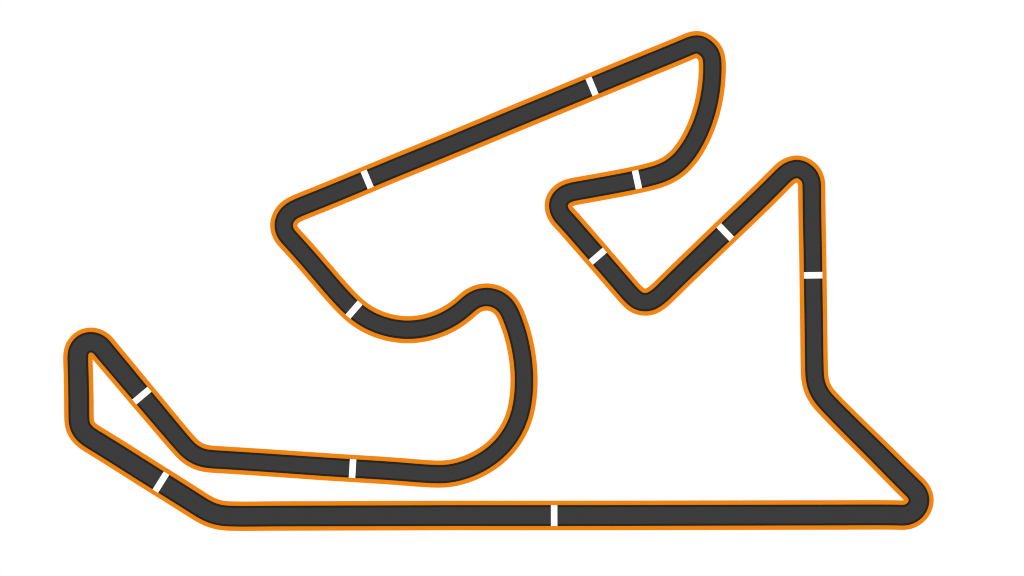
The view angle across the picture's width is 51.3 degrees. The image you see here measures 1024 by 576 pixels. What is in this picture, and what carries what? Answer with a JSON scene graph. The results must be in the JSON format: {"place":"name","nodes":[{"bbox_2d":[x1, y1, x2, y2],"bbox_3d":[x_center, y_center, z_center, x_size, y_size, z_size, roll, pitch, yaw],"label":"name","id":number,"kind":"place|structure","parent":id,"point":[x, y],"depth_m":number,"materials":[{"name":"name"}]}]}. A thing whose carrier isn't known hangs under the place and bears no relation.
{"place":"outdoors","nodes":[
{"label":"outdoors","id":0,"kind":"place"},
{"bbox_2d":[63,31,933,530],"bbox_3d":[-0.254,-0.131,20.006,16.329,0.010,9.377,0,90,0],"label":"race track","id":1,"kind":"structure","parent":0,"point":[903,479],"depth_m":20.00,"materials":[{"name":"black asphalt"}]},
{"bbox_2d":[0,0,1023,575],"bbox_3d":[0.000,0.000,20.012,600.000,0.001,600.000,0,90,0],"label":"ground","id":2,"kind":"structure","parent":0,"point":[160,160],"depth_m":20.01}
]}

